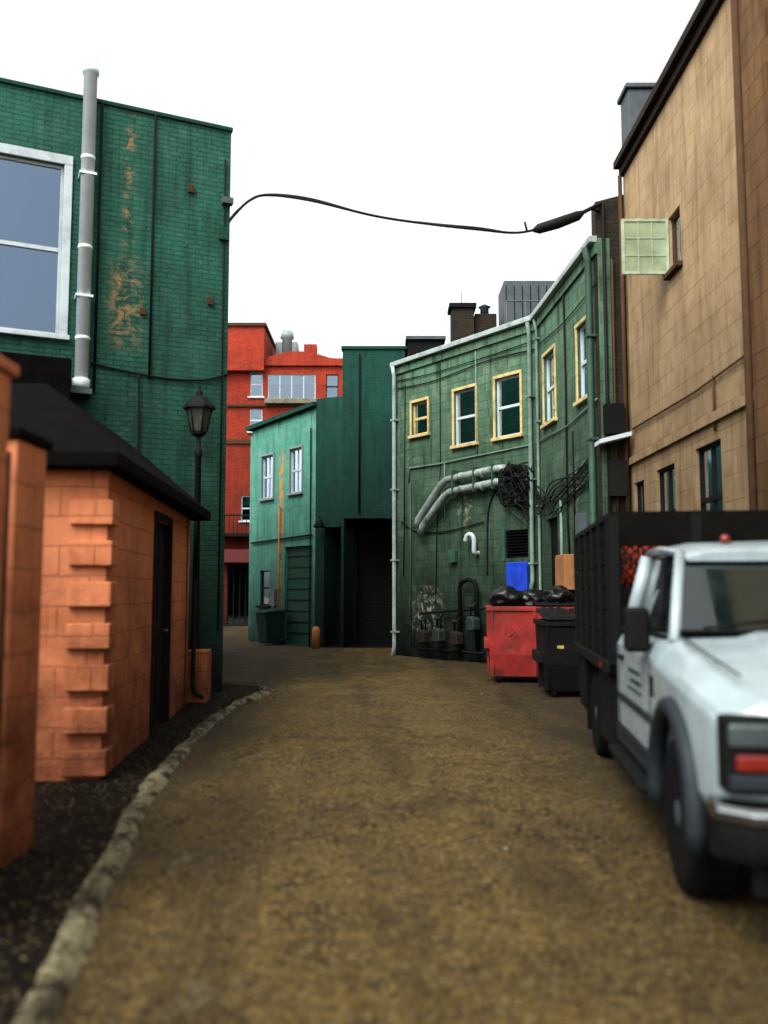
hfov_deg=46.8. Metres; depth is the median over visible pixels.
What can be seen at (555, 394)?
window trim
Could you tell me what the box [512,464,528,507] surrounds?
wire tangle
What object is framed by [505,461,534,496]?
wire tangle
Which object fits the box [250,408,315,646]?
front wall
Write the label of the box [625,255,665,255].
casement pane rail
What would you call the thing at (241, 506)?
window frame
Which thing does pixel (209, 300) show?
old anchor
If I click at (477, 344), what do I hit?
frieze
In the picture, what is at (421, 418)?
window rail
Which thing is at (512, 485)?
wire tangle
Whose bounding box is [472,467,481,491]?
duct hanger
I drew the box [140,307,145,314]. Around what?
old anchor
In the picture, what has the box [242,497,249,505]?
window blind
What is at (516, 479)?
wire tangle
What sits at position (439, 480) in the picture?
conduit
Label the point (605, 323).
pipe
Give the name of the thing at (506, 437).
window sill
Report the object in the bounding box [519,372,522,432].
window trim
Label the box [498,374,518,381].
window frame
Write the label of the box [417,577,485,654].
gas meter
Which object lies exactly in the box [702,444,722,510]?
window glass
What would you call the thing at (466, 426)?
window glass
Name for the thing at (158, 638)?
door panel
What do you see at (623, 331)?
downspout
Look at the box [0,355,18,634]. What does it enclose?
orange block pier
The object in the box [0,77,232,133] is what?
roof coping
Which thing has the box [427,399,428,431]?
window trim
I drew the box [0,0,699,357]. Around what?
sky
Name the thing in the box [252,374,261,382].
window blind
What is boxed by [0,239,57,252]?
sash window rail
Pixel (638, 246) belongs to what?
casement pane mullion
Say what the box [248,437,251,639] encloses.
drainpipe
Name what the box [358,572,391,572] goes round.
door slat
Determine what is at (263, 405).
string course
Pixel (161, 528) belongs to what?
door
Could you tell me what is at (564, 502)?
wire tangle
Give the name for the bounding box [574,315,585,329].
window trim top
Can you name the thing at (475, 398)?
conduit
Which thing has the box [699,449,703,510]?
window frame
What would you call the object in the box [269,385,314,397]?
window
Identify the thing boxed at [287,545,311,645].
garage door
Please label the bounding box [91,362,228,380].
wall cable
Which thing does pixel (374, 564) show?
door slat
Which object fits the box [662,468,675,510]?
window glass
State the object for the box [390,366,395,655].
downspout
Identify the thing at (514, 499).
wire tangle
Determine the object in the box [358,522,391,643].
roller door
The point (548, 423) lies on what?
window sill
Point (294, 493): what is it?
window sill
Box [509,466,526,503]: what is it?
wire tangle
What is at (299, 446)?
window trim top
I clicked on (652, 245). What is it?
casement pane mullion
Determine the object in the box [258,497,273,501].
window sill
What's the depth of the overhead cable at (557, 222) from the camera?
14.78 m
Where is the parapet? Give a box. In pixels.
[265,351,342,364]
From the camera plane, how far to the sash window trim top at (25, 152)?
13.29 m
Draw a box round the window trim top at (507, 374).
[492,369,521,379]
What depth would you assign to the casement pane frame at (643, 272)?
12.85 m
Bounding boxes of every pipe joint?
[75,335,89,340]
[78,243,92,250]
[81,154,95,160]
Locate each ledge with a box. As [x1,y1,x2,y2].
[71,387,91,397]
[629,389,753,465]
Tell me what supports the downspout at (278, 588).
attached to the front wall at (279, 438)
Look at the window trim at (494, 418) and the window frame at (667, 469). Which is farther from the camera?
the window trim at (494, 418)
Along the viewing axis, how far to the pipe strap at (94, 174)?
13.40 m
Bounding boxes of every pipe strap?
[74,293,92,301]
[78,170,96,181]
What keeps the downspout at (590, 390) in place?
attached to the alley wall at (552, 458)
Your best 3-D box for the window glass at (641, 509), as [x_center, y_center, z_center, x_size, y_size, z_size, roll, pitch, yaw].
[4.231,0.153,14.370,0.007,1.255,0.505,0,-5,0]
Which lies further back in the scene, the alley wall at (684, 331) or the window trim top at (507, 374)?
the window trim top at (507, 374)
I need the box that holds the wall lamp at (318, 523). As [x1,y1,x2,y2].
[313,515,324,527]
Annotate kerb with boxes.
[12,686,273,1023]
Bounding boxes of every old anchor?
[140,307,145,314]
[188,184,194,193]
[207,297,212,304]
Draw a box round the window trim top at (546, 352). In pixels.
[541,343,555,358]
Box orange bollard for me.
[312,626,319,648]
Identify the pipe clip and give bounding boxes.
[584,334,595,338]
[586,437,598,440]
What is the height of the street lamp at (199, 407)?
4.700 m
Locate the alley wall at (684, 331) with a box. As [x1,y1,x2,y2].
[623,0,748,510]
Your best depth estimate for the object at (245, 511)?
42.78 m
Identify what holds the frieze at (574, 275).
attached to the alley wall at (552, 458)
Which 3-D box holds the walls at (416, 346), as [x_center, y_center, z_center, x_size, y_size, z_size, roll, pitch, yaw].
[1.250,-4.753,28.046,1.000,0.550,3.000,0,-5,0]
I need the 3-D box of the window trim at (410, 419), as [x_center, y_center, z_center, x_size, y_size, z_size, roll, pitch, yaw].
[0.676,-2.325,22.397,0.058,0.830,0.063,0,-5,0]
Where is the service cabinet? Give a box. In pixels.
[555,554,577,589]
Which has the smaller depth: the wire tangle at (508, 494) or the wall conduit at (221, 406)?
the wall conduit at (221, 406)
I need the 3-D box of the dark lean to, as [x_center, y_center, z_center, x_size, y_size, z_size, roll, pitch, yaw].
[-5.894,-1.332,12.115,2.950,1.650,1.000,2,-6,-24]
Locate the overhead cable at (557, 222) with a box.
[228,193,601,233]
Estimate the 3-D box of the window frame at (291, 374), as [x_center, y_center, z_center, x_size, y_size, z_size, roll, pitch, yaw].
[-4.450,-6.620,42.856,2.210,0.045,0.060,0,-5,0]
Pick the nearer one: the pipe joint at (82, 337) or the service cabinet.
the pipe joint at (82, 337)
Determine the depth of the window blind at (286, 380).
42.92 m
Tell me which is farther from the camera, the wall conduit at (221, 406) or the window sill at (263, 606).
the window sill at (263, 606)
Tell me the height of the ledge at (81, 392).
0.080 m
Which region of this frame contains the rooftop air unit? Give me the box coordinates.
[498,281,554,325]
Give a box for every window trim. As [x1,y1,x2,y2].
[59,164,72,334]
[260,457,261,498]
[272,454,273,496]
[288,450,289,492]
[301,447,302,490]
[410,404,411,435]
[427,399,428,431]
[452,392,454,445]
[475,386,477,440]
[493,379,495,437]
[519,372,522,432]
[542,358,544,423]
[553,347,556,416]
[575,329,578,400]
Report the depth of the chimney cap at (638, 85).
14.98 m
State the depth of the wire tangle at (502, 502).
19.44 m
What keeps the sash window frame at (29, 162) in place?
attached to the front wall at (186, 336)
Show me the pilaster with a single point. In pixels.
(753, 17)
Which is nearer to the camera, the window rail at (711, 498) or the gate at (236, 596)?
the window rail at (711, 498)
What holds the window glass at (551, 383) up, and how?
attached to the alley wall at (552, 458)
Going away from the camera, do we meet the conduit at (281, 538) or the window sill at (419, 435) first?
the window sill at (419, 435)
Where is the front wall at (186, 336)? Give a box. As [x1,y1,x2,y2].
[0,83,230,691]
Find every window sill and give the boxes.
[0,327,69,340]
[247,396,264,397]
[256,605,270,607]
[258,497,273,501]
[286,491,302,495]
[407,432,429,438]
[450,441,478,449]
[491,433,523,441]
[540,417,557,429]
[573,394,586,406]
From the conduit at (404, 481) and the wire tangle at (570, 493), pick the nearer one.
the wire tangle at (570, 493)
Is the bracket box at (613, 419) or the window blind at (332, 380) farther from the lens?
the window blind at (332, 380)
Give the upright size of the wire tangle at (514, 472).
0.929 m
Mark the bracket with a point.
(227, 201)
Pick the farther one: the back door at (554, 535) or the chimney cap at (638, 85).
the back door at (554, 535)
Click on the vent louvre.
(517, 532)
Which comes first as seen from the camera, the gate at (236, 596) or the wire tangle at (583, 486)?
the wire tangle at (583, 486)
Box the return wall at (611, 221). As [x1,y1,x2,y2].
[591,195,630,517]
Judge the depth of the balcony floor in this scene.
41.08 m
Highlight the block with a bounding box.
[187,649,211,701]
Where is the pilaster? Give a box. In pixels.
[739,0,767,509]
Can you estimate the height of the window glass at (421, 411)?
0.785 m
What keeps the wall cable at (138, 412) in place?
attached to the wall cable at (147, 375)
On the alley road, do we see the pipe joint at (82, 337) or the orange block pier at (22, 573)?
the orange block pier at (22, 573)
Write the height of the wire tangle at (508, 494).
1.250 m
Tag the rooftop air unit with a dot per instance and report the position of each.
(517, 300)
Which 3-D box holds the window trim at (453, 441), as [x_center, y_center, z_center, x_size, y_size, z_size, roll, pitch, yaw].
[1.649,-2.217,21.150,0.058,1.310,0.063,0,-5,0]
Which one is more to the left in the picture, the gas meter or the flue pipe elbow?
the flue pipe elbow
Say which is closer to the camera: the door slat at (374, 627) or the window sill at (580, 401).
the window sill at (580, 401)
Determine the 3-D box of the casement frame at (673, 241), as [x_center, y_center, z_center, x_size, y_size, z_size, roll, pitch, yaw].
[4.230,-3.864,12.881,0.060,0.830,0.045,0,-5,0]
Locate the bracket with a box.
[221,196,233,206]
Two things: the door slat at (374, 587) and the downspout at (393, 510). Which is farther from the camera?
the door slat at (374, 587)
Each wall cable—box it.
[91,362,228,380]
[137,374,139,450]
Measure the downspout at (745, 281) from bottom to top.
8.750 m
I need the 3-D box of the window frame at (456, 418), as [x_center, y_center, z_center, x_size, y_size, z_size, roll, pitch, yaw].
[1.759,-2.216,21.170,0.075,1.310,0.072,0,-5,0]
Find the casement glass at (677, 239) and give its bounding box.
[675,215,680,260]
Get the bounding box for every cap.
[404,336,445,357]
[617,82,655,104]
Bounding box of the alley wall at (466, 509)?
[396,331,538,662]
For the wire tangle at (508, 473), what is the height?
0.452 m
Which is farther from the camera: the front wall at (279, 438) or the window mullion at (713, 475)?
the front wall at (279, 438)
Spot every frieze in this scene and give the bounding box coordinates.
[395,322,534,374]
[534,243,597,329]
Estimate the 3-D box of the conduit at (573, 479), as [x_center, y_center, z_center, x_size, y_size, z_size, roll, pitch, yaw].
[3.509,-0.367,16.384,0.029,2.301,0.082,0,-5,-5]
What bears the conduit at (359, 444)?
attached to the front wall at (375, 437)
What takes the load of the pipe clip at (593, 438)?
attached to the alley wall at (552, 458)
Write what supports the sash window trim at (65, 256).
attached to the front wall at (186, 336)
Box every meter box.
[270,589,276,605]
[608,460,627,496]
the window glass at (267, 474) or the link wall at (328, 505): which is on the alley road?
the link wall at (328, 505)
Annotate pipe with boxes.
[74,43,98,377]
[601,203,611,512]
[611,259,618,511]
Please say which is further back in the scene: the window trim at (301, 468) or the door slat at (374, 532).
the door slat at (374, 532)
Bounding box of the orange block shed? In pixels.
[9,383,210,780]
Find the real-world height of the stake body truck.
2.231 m
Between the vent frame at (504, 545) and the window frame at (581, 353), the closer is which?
the window frame at (581, 353)
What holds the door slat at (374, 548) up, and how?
attached to the front wall at (375, 437)
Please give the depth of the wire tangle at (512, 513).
19.26 m
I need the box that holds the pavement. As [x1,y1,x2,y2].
[0,684,262,1023]
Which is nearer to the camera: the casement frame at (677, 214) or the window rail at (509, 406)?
the casement frame at (677, 214)
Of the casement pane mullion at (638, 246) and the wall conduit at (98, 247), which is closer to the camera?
the casement pane mullion at (638, 246)
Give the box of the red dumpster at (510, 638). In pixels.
[484,585,578,681]
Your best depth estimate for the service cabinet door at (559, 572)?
16.45 m
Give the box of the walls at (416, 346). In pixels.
[407,340,441,356]
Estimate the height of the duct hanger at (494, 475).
0.550 m
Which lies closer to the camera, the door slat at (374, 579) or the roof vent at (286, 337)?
the door slat at (374, 579)
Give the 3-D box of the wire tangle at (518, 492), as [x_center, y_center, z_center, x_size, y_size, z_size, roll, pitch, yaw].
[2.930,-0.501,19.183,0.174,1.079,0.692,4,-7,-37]
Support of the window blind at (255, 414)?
attached to the front wall at (238, 458)
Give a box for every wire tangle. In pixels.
[498,464,528,505]
[498,466,525,506]
[498,471,528,513]
[499,469,529,482]
[500,463,526,492]
[501,473,528,502]
[502,464,534,531]
[502,468,534,519]
[503,481,529,528]
[504,462,531,505]
[504,464,528,501]
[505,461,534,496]
[505,466,522,491]
[507,464,528,474]
[507,467,534,492]
[507,472,534,521]
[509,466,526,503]
[509,472,530,505]
[509,483,530,509]
[510,464,528,501]
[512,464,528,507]
[512,468,533,501]
[512,473,529,506]
[513,473,529,519]
[535,458,588,512]
[535,461,588,504]
[535,462,588,508]
[535,463,588,515]
[535,475,588,513]
[535,480,588,514]
[536,471,588,500]
[536,484,588,503]
[538,481,588,511]
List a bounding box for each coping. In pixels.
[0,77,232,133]
[341,346,406,351]
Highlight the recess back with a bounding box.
[337,522,357,645]
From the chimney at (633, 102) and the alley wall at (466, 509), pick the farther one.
the alley wall at (466, 509)
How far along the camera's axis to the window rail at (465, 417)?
20.89 m
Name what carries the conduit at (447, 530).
attached to the alley wall at (466, 509)
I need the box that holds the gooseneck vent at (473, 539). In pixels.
[463,532,479,554]
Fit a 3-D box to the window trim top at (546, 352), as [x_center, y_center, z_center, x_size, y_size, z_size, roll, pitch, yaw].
[3.372,-3.301,18.192,0.038,0.072,0.930,0,-5,-5]
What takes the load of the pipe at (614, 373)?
attached to the return wall at (611, 221)
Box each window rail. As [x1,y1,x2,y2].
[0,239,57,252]
[415,416,426,420]
[457,414,474,419]
[499,403,519,409]
[701,493,722,503]
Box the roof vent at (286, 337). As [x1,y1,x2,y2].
[280,330,293,352]
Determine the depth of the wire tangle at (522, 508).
18.92 m
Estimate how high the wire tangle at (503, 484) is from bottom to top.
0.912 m
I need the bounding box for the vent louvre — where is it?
[506,531,527,533]
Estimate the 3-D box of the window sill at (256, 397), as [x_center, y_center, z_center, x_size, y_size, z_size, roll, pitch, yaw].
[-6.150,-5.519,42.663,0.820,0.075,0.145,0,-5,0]
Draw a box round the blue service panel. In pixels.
[506,562,528,590]
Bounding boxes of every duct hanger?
[451,470,460,493]
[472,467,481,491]
[491,464,500,488]
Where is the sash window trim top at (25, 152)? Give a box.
[0,143,72,165]
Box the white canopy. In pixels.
[595,431,631,446]
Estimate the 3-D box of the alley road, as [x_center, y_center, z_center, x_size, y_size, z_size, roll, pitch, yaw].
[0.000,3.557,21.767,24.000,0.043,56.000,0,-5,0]
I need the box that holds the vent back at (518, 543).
[510,529,527,557]
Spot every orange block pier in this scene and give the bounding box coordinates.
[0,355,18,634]
[0,427,52,866]
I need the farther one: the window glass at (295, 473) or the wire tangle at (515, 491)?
the window glass at (295, 473)
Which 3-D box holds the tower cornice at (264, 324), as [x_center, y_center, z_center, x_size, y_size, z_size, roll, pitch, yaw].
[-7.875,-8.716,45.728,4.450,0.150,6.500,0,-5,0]
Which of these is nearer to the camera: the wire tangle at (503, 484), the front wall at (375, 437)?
the wire tangle at (503, 484)
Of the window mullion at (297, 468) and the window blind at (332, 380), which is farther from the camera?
the window blind at (332, 380)
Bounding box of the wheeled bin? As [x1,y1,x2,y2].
[254,609,286,644]
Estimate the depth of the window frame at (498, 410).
20.08 m
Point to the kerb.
(59, 981)
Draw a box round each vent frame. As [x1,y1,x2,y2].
[502,528,505,560]
[528,526,529,559]
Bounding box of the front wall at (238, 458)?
[223,365,342,625]
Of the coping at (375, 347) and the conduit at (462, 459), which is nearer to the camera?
the conduit at (462, 459)
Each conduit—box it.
[92,103,103,392]
[148,114,156,378]
[217,159,226,630]
[251,534,312,543]
[309,428,311,646]
[358,354,359,512]
[397,340,533,380]
[397,349,533,388]
[401,521,483,532]
[403,389,404,576]
[408,445,527,482]
[410,483,410,645]
[435,362,440,604]
[444,463,444,520]
[475,351,476,454]
[486,489,495,574]
[536,398,597,442]
[537,282,596,344]
[559,500,562,554]
[562,294,569,553]
[571,431,574,535]
[632,355,743,429]
[712,376,715,431]
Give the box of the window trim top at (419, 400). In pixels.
[409,396,428,403]
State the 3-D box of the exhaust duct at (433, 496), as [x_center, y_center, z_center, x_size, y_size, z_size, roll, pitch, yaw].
[1.703,-0.319,20.648,0.278,1.279,3.096,4,-7,-40]
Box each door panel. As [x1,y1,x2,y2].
[153,637,154,707]
[155,540,157,618]
[155,635,161,705]
[157,541,163,618]
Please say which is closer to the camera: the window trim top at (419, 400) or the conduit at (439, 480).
the conduit at (439, 480)
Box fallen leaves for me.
[0,651,697,1023]
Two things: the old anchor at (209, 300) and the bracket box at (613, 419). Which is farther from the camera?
the bracket box at (613, 419)
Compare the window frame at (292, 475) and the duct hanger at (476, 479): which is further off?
the window frame at (292, 475)
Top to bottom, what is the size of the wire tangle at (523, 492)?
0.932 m
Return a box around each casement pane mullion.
[637,221,639,270]
[651,221,652,270]
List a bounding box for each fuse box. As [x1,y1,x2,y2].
[448,550,457,562]
[575,513,587,534]
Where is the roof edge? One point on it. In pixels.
(283, 416)
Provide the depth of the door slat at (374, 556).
26.97 m
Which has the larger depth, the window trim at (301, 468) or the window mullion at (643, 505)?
the window trim at (301, 468)
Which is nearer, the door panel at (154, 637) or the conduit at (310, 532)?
the door panel at (154, 637)
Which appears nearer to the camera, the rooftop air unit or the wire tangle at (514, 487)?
the wire tangle at (514, 487)
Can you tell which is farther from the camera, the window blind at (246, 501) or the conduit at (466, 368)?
the window blind at (246, 501)
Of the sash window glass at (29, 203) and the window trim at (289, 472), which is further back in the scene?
the window trim at (289, 472)
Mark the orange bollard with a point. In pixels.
(315, 637)
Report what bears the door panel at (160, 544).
in the orange block shed
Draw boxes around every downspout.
[277,505,279,643]
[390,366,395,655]
[525,322,534,588]
[533,319,541,589]
[582,246,596,524]
[618,175,629,510]
[730,0,757,509]
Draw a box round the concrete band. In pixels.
[265,398,318,403]
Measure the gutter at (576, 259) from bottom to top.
0.269 m
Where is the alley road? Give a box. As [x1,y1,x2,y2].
[57,626,767,1023]
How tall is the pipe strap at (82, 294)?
0.035 m
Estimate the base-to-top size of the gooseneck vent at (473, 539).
0.538 m
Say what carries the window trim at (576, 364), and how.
attached to the window glass at (584, 366)
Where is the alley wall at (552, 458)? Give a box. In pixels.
[537,238,615,593]
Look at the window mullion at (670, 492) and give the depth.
13.05 m
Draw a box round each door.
[152,521,165,728]
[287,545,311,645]
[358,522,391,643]
[551,518,557,586]
[555,556,564,586]
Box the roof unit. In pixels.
[276,342,298,353]
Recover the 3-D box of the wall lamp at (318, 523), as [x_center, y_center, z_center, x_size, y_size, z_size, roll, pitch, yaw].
[-1.858,0.262,25.763,0.340,0.389,0.445,-3,-6,30]
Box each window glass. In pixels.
[0,159,60,332]
[263,572,268,603]
[265,457,272,497]
[293,450,300,491]
[416,403,426,433]
[458,390,474,443]
[499,377,519,435]
[548,355,554,419]
[582,328,586,394]
[640,485,642,510]
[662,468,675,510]
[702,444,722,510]
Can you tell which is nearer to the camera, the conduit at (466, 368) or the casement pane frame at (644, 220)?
the casement pane frame at (644, 220)
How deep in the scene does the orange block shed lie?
7.55 m
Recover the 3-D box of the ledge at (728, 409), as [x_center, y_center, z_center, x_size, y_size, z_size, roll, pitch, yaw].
[4.120,-1.065,12.347,0.060,0.120,5.200,0,-5,0]
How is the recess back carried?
attached to the front wall at (375, 437)
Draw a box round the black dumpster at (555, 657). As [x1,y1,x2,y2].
[532,607,579,696]
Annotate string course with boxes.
[226,439,250,443]
[227,404,304,406]
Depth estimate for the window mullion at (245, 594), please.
41.87 m
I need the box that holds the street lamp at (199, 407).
[183,385,215,649]
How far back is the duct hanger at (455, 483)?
20.70 m
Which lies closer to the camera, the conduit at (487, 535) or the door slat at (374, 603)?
the conduit at (487, 535)
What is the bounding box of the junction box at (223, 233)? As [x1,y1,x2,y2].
[219,227,228,240]
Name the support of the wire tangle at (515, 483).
attached to the exhaust duct at (433, 496)
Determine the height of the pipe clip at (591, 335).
0.040 m
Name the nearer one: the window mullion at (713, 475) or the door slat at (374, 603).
the window mullion at (713, 475)
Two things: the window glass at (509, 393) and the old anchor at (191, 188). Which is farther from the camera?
the window glass at (509, 393)
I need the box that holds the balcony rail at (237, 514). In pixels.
[225,514,249,515]
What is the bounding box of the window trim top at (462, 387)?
[451,383,476,391]
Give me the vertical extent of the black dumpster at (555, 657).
1.348 m
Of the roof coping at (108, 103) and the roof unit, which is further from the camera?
the roof unit
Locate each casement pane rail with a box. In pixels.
[625,238,665,238]
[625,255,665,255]
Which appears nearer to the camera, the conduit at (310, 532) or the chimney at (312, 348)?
the conduit at (310, 532)
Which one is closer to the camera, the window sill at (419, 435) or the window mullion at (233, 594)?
the window sill at (419, 435)
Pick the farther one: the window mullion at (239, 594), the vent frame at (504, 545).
the window mullion at (239, 594)
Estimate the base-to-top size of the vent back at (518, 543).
0.700 m
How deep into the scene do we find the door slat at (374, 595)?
26.87 m
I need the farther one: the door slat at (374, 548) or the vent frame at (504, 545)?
the door slat at (374, 548)
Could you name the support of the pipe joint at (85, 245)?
attached to the flue pipe at (90, 71)
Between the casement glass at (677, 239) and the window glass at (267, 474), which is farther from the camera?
the window glass at (267, 474)
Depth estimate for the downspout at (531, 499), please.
18.99 m
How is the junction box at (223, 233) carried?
attached to the front wall at (186, 336)
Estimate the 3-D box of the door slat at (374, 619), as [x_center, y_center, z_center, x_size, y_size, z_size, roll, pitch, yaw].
[-0.315,3.258,26.808,1.670,0.030,0.015,0,-5,0]
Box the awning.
[224,549,248,562]
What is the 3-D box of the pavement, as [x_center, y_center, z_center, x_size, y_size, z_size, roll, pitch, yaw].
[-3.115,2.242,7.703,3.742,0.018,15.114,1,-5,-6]
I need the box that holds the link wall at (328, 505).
[315,396,353,647]
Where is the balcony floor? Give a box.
[225,533,249,537]
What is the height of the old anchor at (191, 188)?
0.120 m
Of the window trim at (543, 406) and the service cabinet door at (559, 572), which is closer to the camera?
the service cabinet door at (559, 572)
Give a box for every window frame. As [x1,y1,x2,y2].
[0,155,60,168]
[1,327,51,332]
[55,166,63,333]
[227,565,228,624]
[241,496,242,520]
[250,373,251,395]
[261,572,262,604]
[263,458,264,497]
[269,374,314,375]
[291,451,292,492]
[414,404,415,434]
[456,392,457,444]
[457,387,474,393]
[497,380,499,436]
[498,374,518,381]
[546,358,548,420]
[580,328,583,397]
[637,484,639,510]
[660,465,674,472]
[660,473,662,510]
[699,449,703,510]
[700,440,720,451]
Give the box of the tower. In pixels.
[227,326,275,371]
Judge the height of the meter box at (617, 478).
0.600 m
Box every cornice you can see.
[228,322,275,350]
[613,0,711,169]
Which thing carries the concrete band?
attached to the front wall at (238, 458)
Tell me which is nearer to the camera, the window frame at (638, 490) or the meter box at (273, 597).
the window frame at (638, 490)
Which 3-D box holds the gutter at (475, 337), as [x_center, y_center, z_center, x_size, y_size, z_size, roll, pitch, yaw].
[1.716,-4.006,21.135,0.150,0.170,4.882,4,-7,-38]
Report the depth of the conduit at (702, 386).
11.77 m
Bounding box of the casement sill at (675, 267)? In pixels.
[663,260,682,280]
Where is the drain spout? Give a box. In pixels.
[191,578,203,699]
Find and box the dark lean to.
[0,351,71,399]
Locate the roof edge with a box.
[245,401,316,431]
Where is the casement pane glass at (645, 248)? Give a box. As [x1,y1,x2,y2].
[624,222,665,270]
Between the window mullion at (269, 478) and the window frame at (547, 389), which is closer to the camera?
the window frame at (547, 389)
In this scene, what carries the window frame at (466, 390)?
attached to the alley wall at (466, 509)
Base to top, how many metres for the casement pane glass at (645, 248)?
0.750 m
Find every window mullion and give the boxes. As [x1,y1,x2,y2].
[233,566,233,623]
[239,566,240,623]
[245,566,246,623]
[268,457,269,496]
[297,450,298,490]
[642,484,644,510]
[668,470,671,509]
[711,447,715,509]
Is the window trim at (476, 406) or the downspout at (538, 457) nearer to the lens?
the downspout at (538, 457)
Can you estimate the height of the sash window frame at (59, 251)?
2.650 m
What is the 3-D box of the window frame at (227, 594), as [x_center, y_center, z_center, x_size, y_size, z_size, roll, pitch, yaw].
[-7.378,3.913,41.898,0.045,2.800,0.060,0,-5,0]
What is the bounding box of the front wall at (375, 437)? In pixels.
[341,349,403,647]
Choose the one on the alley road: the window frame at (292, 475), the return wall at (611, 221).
the return wall at (611, 221)
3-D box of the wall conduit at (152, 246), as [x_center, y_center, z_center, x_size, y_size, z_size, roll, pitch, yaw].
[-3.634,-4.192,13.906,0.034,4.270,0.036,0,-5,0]
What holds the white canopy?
attached to the return wall at (611, 221)
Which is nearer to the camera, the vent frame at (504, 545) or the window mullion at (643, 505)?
the window mullion at (643, 505)
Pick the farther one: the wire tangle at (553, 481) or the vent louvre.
the vent louvre
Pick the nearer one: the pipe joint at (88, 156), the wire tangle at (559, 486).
the pipe joint at (88, 156)
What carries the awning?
attached to the front wall at (238, 458)
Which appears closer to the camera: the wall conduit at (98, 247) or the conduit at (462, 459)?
the wall conduit at (98, 247)
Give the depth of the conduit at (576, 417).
16.82 m
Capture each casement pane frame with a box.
[621,219,667,221]
[621,221,624,271]
[622,271,666,274]
[665,221,669,270]
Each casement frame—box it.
[672,218,675,263]
[673,209,679,220]
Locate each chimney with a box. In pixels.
[304,344,317,353]
[447,303,496,341]
[621,89,651,145]
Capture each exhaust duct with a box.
[413,464,505,528]
[417,478,507,534]
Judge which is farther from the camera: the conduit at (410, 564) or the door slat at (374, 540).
the door slat at (374, 540)
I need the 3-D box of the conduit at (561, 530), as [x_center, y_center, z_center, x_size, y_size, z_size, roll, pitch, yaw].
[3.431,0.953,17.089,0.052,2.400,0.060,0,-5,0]
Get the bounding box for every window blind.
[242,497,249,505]
[251,410,261,418]
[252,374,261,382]
[269,376,314,384]
[327,376,337,384]
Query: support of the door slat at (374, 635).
attached to the front wall at (375, 437)
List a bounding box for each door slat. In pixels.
[358,532,391,532]
[358,540,391,540]
[358,548,391,548]
[358,556,391,556]
[358,564,391,564]
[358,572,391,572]
[358,579,391,579]
[358,587,391,587]
[358,595,391,595]
[358,603,391,603]
[358,611,391,611]
[358,619,391,619]
[358,627,391,627]
[358,635,391,635]
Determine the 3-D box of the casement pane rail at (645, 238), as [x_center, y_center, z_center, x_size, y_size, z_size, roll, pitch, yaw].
[3.800,-3.986,12.914,0.600,0.016,0.028,0,-5,0]
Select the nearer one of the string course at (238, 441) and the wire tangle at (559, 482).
the wire tangle at (559, 482)
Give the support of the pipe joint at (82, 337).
attached to the flue pipe at (90, 71)
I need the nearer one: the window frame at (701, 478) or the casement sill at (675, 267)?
the window frame at (701, 478)
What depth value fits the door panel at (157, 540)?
10.14 m
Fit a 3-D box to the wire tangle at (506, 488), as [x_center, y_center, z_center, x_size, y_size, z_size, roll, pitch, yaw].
[2.892,-0.290,19.198,0.211,1.504,0.865,4,-7,-39]
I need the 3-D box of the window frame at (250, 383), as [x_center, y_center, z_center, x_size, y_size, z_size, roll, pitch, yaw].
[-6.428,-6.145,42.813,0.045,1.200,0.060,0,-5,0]
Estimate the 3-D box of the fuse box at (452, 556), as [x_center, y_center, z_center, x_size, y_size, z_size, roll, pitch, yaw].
[1.622,1.041,20.820,0.120,0.300,0.220,4,-7,-38]
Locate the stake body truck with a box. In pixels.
[573,510,767,898]
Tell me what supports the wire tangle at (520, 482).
attached to the exhaust duct at (433, 496)
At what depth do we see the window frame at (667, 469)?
13.13 m
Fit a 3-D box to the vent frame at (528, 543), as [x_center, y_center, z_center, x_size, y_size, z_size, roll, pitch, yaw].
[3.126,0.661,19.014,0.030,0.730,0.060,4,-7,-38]
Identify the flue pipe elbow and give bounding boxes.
[72,377,89,387]
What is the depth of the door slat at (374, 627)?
26.78 m
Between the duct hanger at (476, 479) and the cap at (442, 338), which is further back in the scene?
the cap at (442, 338)
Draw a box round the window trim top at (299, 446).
[288,445,302,449]
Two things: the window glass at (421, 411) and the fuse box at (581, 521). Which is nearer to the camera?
the fuse box at (581, 521)
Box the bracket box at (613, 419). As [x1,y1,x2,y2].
[603,403,624,434]
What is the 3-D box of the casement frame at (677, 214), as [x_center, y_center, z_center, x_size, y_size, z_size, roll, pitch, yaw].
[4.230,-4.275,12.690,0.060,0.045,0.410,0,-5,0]
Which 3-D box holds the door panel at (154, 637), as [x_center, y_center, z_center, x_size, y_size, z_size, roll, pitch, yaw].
[-2.599,1.806,9.910,0.010,0.800,0.350,0,-5,-5]
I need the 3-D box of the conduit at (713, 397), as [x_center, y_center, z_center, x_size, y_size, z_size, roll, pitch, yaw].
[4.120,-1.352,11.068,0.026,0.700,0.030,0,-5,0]
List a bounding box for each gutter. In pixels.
[390,315,532,366]
[530,235,596,319]
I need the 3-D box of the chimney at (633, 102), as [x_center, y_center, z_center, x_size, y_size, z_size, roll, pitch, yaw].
[4.415,-6.625,15.203,0.570,1.049,0.480,0,-5,0]
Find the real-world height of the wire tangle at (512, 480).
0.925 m

